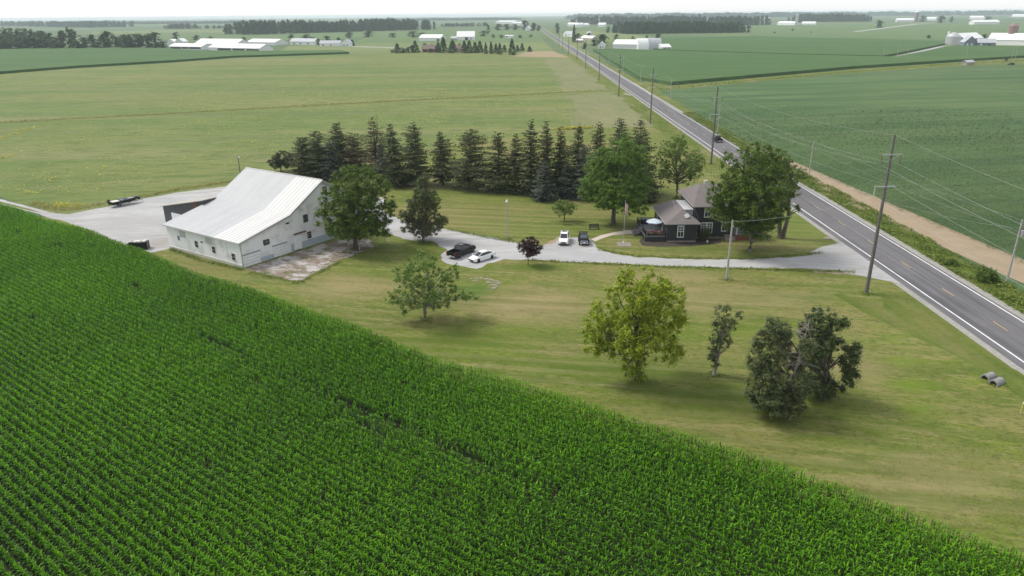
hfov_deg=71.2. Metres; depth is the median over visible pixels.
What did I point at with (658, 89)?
verge strip
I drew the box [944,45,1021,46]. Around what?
farm yard
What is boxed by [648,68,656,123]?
utility pole
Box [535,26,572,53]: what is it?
verge grass
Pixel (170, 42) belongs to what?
white shed
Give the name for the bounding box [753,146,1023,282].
bare strip
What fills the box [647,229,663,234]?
flower planter
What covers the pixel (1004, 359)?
road shoulder
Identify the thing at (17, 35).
broadleaf tree
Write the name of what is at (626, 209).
flagpole
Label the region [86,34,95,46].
broadleaf tree
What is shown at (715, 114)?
utility pole
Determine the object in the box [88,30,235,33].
green field
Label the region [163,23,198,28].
woods
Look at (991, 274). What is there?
roadside bush
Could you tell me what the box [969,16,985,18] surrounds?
white barn
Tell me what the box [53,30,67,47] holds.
broadleaf tree
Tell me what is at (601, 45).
farmhouse
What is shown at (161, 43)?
broadleaf tree
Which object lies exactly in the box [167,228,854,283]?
lawn fringe
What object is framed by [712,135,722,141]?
pickup truck
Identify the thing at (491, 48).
windbreak evergreen
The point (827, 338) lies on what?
dark shaggy tree
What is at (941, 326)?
roadside bank
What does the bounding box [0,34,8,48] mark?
broadleaf tree
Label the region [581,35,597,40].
white shed
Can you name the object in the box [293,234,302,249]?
sliding door
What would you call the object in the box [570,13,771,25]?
woods
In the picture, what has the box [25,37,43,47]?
broadleaf tree
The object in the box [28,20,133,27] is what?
woods
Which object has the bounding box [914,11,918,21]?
silo
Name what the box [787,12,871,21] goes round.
woods
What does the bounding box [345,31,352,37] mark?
broadleaf tree
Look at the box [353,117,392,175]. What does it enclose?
spruce tree
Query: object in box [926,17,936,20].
white barn
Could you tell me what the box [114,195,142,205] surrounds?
boat trailer
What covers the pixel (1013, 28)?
silo
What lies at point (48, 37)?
broadleaf tree
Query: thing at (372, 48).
pasture
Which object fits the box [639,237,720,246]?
planting bed
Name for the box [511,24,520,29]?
broadleaf tree
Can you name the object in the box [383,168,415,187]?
evergreen thicket
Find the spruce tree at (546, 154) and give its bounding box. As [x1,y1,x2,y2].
[525,121,560,193]
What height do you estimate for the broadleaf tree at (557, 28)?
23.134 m
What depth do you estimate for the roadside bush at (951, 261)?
114.82 m
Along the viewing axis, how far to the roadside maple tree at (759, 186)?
116.09 m
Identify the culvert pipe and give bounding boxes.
[980,372,996,380]
[988,377,1005,386]
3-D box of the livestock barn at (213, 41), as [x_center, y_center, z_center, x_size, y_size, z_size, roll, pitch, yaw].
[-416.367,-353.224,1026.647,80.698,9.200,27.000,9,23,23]
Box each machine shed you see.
[419,34,445,40]
[613,39,636,48]
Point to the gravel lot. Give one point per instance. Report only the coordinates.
(139, 219)
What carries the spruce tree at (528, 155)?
on the lawn at (365, 276)
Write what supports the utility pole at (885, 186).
on the lawn at (365, 276)
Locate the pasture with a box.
[282,37,553,52]
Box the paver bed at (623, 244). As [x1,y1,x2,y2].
[616,241,631,246]
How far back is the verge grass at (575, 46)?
991.31 m
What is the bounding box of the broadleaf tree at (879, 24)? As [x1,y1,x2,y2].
[875,19,882,27]
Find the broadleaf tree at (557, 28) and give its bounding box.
[555,23,559,33]
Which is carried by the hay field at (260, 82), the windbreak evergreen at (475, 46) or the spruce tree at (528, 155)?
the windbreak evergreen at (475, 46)
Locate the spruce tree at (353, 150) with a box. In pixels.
[336,132,371,177]
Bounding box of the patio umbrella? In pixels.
[646,218,662,230]
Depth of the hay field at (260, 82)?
306.89 m
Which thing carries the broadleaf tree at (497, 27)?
on the ground at (548, 23)
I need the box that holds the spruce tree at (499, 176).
[471,131,519,193]
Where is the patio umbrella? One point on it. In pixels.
(654, 221)
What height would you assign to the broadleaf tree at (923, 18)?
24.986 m
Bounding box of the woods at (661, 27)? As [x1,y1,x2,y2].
[606,19,750,33]
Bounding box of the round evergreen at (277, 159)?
[266,151,293,171]
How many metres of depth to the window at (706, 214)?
128.40 m
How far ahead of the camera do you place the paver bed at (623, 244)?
126.81 m
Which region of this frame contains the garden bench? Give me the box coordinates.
[589,224,598,228]
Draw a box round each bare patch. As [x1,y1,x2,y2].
[544,238,558,244]
[811,269,853,274]
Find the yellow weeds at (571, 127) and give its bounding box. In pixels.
[550,125,594,129]
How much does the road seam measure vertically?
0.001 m
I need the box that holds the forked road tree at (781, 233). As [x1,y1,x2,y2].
[777,153,801,238]
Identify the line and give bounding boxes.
[562,44,1023,361]
[566,43,1023,321]
[568,39,1003,228]
[576,37,1021,188]
[577,49,1023,286]
[592,55,1022,259]
[605,70,1007,330]
[641,75,1023,225]
[876,196,1016,227]
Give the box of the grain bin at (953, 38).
[945,32,960,44]
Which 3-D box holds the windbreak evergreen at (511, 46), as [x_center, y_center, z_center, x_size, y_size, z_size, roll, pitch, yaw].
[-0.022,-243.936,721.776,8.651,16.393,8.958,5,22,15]
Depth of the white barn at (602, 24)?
2205.03 m
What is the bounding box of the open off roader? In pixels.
[578,231,589,244]
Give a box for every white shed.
[166,39,175,45]
[175,38,187,42]
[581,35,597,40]
[658,44,670,48]
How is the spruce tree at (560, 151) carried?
on the lawn at (365, 276)
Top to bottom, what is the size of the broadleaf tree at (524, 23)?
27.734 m
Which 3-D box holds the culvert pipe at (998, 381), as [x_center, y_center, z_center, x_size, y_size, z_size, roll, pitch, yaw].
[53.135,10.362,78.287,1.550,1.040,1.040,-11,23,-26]
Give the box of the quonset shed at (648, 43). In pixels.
[635,38,661,49]
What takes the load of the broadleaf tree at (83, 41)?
on the ground at (548, 23)
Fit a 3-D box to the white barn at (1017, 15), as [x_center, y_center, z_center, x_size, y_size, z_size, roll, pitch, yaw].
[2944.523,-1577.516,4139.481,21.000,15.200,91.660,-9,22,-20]
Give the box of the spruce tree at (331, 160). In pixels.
[315,140,343,180]
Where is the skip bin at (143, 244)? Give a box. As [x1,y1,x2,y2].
[128,239,149,250]
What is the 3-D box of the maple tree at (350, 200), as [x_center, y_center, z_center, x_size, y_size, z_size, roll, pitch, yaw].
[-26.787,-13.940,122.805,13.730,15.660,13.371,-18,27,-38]
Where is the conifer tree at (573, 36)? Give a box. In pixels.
[572,24,575,42]
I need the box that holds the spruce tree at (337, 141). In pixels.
[322,122,358,175]
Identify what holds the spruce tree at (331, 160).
on the lawn at (365, 276)
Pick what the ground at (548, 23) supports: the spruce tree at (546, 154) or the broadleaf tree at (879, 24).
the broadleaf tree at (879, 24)
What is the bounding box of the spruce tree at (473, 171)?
[441,129,497,191]
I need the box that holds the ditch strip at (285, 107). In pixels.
[1,90,601,122]
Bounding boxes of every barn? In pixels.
[162,167,355,267]
[169,43,210,49]
[196,39,249,44]
[209,43,272,50]
[248,39,287,44]
[579,23,589,26]
[598,23,606,26]
[777,21,798,24]
[802,22,815,24]
[895,18,913,21]
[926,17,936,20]
[958,32,983,39]
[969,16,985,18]
[969,20,999,24]
[989,33,1023,45]
[1011,14,1023,16]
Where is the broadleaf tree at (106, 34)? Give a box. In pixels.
[101,30,113,46]
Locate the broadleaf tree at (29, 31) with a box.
[16,27,39,44]
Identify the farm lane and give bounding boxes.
[854,23,932,31]
[899,45,945,55]
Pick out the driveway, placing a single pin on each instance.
(447, 239)
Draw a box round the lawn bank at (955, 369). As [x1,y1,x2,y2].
[775,293,1023,424]
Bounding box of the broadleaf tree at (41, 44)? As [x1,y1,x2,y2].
[36,37,46,47]
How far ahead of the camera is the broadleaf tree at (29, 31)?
1067.62 m
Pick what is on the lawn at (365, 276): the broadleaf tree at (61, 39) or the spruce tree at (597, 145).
the spruce tree at (597, 145)
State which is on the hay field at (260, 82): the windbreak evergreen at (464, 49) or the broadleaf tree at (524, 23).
the windbreak evergreen at (464, 49)
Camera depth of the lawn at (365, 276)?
89.60 m
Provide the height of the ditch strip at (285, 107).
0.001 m
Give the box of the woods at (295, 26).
[223,17,435,34]
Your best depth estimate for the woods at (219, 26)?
2573.54 m
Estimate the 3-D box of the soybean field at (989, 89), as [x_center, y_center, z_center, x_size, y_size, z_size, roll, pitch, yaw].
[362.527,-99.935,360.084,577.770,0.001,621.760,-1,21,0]
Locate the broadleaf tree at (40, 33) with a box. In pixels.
[32,29,54,42]
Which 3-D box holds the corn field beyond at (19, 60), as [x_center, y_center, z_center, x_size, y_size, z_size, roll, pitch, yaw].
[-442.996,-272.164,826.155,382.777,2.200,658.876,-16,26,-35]
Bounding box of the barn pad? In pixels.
[245,237,373,280]
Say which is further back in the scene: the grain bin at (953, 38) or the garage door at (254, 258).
the grain bin at (953, 38)
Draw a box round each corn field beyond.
[0,47,348,73]
[593,45,1023,84]
[653,36,944,55]
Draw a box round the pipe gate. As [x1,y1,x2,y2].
[348,235,384,251]
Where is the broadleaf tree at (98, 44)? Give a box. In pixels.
[91,42,101,47]
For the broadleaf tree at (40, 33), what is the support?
on the ground at (548, 23)
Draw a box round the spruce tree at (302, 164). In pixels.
[283,137,327,179]
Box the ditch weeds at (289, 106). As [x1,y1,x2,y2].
[0,90,602,122]
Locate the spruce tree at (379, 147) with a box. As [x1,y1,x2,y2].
[371,143,389,178]
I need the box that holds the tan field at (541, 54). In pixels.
[513,51,568,57]
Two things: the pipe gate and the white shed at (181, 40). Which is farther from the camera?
the white shed at (181, 40)
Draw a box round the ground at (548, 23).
[0,15,1023,292]
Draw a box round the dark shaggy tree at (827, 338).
[794,305,863,401]
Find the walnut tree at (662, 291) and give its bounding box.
[577,264,694,381]
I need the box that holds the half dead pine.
[739,315,820,421]
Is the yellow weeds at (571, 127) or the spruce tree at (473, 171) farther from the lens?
the yellow weeds at (571, 127)
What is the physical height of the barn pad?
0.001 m
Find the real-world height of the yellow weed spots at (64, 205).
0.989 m
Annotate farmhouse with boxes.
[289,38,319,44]
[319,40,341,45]
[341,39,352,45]
[563,31,575,36]
[598,41,605,48]
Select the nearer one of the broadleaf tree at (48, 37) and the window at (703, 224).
the window at (703, 224)
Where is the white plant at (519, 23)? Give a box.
[511,22,526,24]
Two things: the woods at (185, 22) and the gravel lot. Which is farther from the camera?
the woods at (185, 22)
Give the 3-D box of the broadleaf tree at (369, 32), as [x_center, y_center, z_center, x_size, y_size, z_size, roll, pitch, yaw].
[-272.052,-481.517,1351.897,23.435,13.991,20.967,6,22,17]
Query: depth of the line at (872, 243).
115.28 m
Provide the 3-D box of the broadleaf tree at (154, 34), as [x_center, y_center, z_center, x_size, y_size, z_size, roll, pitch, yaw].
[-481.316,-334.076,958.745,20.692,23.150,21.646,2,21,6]
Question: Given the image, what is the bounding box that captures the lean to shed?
[160,197,215,221]
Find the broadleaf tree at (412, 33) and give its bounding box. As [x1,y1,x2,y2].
[407,31,417,36]
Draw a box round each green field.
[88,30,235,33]
[136,30,538,41]
[355,37,541,43]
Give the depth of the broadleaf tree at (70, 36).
946.13 m
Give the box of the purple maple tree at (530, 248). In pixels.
[517,236,543,264]
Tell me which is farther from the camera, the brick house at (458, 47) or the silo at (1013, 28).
the silo at (1013, 28)
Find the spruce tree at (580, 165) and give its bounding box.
[567,145,592,200]
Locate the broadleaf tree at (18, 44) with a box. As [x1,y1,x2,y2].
[11,38,24,47]
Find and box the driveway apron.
[811,242,899,282]
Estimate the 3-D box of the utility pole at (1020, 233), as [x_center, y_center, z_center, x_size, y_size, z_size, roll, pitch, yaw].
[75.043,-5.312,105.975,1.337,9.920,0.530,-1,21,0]
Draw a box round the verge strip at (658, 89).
[643,59,1023,91]
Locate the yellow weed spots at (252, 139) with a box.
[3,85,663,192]
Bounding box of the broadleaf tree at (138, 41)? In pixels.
[130,34,145,47]
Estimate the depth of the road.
116.30 m
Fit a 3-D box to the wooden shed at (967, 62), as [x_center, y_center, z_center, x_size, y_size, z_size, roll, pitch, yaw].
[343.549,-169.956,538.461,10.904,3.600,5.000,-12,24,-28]
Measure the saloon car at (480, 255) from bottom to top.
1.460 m
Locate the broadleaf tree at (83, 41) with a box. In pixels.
[78,37,91,46]
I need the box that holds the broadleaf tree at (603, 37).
[595,34,608,46]
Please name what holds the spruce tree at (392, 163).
on the lawn at (365, 276)
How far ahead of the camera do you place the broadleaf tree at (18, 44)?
945.28 m
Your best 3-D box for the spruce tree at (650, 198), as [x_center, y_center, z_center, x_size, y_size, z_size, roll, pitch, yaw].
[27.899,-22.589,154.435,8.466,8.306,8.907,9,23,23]
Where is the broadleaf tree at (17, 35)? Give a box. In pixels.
[1,27,27,45]
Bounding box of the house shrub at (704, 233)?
[698,227,710,239]
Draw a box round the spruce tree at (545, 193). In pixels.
[527,163,560,202]
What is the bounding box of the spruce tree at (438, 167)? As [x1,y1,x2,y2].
[425,131,463,184]
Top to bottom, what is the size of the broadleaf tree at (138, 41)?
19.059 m
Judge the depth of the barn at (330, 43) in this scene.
963.92 m
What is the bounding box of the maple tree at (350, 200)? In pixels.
[313,161,398,249]
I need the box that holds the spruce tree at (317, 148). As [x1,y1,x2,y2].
[301,131,343,181]
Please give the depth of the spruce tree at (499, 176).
162.62 m
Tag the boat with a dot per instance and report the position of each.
(123, 200)
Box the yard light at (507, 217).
[506,198,507,237]
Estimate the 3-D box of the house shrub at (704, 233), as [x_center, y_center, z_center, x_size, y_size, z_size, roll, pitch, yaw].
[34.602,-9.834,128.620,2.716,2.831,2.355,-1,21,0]
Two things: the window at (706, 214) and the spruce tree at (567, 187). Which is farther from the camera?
the spruce tree at (567, 187)
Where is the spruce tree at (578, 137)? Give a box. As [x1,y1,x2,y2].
[557,123,591,195]
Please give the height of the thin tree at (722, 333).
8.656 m
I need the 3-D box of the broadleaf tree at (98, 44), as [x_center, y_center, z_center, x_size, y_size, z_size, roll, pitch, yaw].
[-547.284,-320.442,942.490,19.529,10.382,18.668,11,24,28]
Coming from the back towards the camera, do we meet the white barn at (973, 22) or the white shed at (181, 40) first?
the white barn at (973, 22)
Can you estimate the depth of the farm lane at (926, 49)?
757.24 m
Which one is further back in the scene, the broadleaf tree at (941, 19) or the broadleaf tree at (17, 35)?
the broadleaf tree at (941, 19)
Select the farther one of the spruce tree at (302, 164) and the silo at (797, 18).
the silo at (797, 18)
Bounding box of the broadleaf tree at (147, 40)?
[140,34,154,47]
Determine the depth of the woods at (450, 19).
5300.09 m
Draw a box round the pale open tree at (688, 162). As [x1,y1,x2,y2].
[651,133,709,197]
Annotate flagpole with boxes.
[623,200,628,240]
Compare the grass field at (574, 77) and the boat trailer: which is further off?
the grass field at (574, 77)
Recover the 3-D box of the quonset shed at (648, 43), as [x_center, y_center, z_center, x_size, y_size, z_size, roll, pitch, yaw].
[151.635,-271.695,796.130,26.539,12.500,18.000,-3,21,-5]
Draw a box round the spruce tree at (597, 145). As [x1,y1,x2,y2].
[581,122,607,185]
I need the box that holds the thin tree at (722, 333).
[706,304,745,375]
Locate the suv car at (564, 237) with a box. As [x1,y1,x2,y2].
[558,230,569,244]
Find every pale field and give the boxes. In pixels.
[560,31,654,45]
[575,26,618,31]
[752,23,1023,39]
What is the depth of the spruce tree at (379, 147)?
174.62 m
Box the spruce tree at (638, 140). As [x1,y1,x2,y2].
[618,120,669,195]
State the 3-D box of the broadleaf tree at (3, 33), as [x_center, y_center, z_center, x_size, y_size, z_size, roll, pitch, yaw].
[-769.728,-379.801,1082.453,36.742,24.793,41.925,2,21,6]
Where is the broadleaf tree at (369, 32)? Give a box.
[362,29,373,36]
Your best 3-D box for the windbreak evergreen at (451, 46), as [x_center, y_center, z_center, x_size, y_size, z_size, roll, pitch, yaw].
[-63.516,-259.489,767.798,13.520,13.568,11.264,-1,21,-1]
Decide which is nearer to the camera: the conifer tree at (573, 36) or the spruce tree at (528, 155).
the spruce tree at (528, 155)
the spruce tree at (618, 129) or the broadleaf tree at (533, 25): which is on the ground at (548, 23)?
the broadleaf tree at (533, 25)
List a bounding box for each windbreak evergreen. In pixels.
[392,43,400,52]
[411,41,420,52]
[434,42,441,52]
[438,37,447,52]
[447,40,458,52]
[460,41,466,52]
[466,40,472,52]
[472,42,478,52]
[476,41,482,51]
[483,42,487,53]
[488,41,493,53]
[497,43,501,53]
[508,38,515,54]
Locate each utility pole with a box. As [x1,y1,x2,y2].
[617,54,621,96]
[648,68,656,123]
[709,87,721,163]
[725,220,733,279]
[808,140,813,175]
[864,135,901,293]
[1005,220,1023,282]
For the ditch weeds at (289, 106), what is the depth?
322.73 m
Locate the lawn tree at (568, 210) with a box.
[552,199,576,220]
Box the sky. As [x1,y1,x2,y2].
[0,0,1023,20]
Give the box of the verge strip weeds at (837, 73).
[660,60,1023,89]
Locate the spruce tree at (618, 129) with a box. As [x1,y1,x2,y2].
[598,118,636,185]
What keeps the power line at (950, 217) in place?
attached to the utility pole at (885, 186)
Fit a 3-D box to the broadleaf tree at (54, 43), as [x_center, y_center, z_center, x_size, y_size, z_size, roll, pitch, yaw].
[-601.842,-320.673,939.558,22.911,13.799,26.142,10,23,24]
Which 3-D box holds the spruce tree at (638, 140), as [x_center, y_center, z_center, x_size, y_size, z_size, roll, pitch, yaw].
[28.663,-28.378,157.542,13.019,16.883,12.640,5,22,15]
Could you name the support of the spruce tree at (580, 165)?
on the lawn at (365, 276)
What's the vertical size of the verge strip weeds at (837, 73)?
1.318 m
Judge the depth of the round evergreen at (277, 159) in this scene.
187.84 m
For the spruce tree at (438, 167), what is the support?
on the lawn at (365, 276)
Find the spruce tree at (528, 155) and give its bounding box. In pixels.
[506,119,543,194]
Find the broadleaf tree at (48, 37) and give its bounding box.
[37,33,55,47]
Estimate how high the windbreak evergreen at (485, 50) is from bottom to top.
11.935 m
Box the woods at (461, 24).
[440,22,486,26]
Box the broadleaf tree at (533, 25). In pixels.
[530,23,537,30]
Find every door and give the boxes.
[171,212,180,218]
[243,251,260,266]
[273,243,286,257]
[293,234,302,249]
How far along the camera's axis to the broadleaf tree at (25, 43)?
942.60 m
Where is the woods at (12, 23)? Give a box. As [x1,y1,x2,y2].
[0,20,44,25]
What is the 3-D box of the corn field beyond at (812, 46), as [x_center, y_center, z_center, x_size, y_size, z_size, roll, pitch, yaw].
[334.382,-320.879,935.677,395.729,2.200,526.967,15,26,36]
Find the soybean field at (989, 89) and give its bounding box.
[662,64,1023,259]
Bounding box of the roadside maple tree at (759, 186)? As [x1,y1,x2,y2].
[703,139,800,251]
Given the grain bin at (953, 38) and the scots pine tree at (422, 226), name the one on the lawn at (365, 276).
the scots pine tree at (422, 226)
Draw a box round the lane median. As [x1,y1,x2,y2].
[0,202,40,212]
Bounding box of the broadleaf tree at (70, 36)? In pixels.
[65,27,80,47]
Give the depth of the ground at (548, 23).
2286.55 m
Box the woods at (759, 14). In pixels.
[565,11,796,18]
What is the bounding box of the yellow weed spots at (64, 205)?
[0,120,86,207]
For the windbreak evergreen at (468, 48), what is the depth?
763.33 m
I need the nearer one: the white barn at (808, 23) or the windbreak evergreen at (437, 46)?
the windbreak evergreen at (437, 46)
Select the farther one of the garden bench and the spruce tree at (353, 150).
the spruce tree at (353, 150)
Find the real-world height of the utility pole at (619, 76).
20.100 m
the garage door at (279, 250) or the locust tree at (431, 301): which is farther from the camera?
the garage door at (279, 250)
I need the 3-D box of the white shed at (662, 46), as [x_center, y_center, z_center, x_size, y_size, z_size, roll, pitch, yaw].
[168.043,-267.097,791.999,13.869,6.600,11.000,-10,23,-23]
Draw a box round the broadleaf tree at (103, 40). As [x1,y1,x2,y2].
[98,34,109,47]
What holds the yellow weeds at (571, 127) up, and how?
on the hay field at (260, 82)
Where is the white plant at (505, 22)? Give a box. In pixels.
[496,20,521,23]
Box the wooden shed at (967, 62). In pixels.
[961,60,974,64]
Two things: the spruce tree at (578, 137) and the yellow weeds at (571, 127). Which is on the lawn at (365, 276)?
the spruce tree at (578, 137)
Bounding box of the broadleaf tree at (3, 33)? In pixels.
[0,30,14,44]
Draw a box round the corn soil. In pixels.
[0,221,1000,575]
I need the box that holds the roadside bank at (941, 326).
[833,291,1023,398]
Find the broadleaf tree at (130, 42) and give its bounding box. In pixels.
[117,33,143,47]
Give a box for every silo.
[795,14,798,24]
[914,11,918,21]
[1007,23,1018,33]
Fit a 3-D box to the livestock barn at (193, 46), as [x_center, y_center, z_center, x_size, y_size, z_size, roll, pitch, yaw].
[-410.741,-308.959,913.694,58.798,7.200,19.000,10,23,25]
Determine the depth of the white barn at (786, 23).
2229.96 m
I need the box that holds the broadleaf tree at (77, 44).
[66,41,87,47]
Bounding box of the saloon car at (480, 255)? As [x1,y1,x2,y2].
[468,249,495,262]
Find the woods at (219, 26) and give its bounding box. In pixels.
[199,25,233,28]
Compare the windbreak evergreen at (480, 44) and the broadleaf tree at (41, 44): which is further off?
the broadleaf tree at (41, 44)
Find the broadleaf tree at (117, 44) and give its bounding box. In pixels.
[110,35,121,46]
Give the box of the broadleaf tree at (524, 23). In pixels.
[520,20,529,29]
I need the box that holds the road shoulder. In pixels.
[541,28,1023,374]
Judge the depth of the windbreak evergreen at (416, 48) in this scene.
784.02 m
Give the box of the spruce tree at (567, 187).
[556,161,577,198]
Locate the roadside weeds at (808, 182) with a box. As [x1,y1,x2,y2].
[681,112,1023,313]
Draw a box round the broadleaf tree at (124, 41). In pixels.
[115,34,132,47]
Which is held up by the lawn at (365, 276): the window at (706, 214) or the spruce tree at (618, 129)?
the spruce tree at (618, 129)
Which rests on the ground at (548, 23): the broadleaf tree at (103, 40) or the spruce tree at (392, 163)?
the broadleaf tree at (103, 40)
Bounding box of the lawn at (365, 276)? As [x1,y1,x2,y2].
[31,126,1023,575]
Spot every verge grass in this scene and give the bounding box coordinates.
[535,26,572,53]
[542,27,590,53]
[567,54,810,223]
[586,54,1023,312]
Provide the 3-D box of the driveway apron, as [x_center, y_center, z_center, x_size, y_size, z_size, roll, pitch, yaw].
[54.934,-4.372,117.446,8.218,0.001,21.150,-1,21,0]
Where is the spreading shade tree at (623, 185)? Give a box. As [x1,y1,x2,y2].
[577,133,656,225]
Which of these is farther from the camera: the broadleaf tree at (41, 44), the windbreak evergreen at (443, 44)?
the broadleaf tree at (41, 44)
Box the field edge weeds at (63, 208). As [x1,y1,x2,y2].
[20,178,233,212]
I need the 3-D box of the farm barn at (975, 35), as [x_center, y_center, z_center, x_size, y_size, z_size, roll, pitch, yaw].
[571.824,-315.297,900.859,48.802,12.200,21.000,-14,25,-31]
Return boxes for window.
[307,231,311,238]
[677,226,683,237]
[700,222,706,230]
[704,207,711,217]
[706,222,712,232]
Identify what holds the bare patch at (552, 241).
on the lawn at (365, 276)
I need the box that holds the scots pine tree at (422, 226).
[397,172,448,241]
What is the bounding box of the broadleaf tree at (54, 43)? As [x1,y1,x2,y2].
[45,39,65,47]
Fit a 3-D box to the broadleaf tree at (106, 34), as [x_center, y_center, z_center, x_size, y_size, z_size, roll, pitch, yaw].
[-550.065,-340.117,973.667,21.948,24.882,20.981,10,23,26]
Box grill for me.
[640,217,647,223]
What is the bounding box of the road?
[536,26,1023,369]
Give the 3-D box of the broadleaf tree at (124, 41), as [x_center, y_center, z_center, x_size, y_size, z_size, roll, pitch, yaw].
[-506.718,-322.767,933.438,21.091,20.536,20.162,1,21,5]
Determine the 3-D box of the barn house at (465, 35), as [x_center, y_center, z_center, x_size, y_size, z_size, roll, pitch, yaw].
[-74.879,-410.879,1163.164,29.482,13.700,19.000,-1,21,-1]
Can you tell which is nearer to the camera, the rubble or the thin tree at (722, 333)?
the thin tree at (722, 333)
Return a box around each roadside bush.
[794,167,806,178]
[942,257,958,265]
[974,264,1001,283]
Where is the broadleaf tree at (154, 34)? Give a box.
[147,31,161,47]
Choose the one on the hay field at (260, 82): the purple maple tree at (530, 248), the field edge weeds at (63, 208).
the field edge weeds at (63, 208)
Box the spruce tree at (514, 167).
[504,134,528,194]
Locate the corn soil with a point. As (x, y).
(456, 451)
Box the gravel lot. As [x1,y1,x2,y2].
[0,186,383,252]
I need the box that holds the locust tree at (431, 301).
[383,249,480,319]
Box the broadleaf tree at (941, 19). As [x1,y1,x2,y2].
[937,15,945,22]
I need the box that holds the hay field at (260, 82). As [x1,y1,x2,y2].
[0,53,651,213]
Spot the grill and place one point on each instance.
(643, 220)
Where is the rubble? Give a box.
[470,277,501,288]
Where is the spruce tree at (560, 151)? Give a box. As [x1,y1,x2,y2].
[548,126,575,194]
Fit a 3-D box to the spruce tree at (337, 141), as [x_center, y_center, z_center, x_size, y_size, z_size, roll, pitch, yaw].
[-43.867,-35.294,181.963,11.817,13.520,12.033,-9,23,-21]
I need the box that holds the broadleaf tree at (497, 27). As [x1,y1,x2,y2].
[494,24,502,29]
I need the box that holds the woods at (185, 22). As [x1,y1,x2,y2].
[121,20,268,23]
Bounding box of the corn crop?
[0,203,1023,575]
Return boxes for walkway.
[591,230,635,240]
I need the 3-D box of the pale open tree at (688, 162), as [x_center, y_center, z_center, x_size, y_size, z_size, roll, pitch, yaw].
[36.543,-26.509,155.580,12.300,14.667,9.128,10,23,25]
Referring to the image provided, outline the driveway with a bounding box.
[365,213,836,269]
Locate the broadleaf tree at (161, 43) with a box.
[156,41,167,47]
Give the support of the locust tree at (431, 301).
on the lawn at (365, 276)
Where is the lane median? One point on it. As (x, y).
(19, 207)
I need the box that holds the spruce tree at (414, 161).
[388,122,434,185]
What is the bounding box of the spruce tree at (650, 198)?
[627,164,659,202]
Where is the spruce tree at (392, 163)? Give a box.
[373,124,411,185]
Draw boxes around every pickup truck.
[446,243,475,258]
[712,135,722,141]
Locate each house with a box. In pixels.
[422,44,438,51]
[453,45,463,51]
[457,31,474,39]
[631,180,761,241]
[959,36,976,44]
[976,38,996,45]
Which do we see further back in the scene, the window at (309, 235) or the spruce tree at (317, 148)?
the spruce tree at (317, 148)
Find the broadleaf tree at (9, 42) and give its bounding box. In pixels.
[3,38,19,48]
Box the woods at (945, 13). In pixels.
[791,9,1023,16]
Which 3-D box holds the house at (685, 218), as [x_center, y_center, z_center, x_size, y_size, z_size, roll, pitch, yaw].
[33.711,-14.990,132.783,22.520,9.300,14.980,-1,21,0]
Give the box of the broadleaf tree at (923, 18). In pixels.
[919,16,926,21]
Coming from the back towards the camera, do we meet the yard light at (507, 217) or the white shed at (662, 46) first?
the white shed at (662, 46)
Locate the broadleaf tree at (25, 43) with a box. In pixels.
[18,37,31,47]
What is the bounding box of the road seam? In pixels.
[596,64,1021,338]
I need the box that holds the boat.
[106,196,136,204]
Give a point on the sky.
(13, 10)
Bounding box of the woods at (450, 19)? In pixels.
[368,17,522,20]
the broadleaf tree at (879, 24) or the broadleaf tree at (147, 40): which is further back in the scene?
the broadleaf tree at (879, 24)

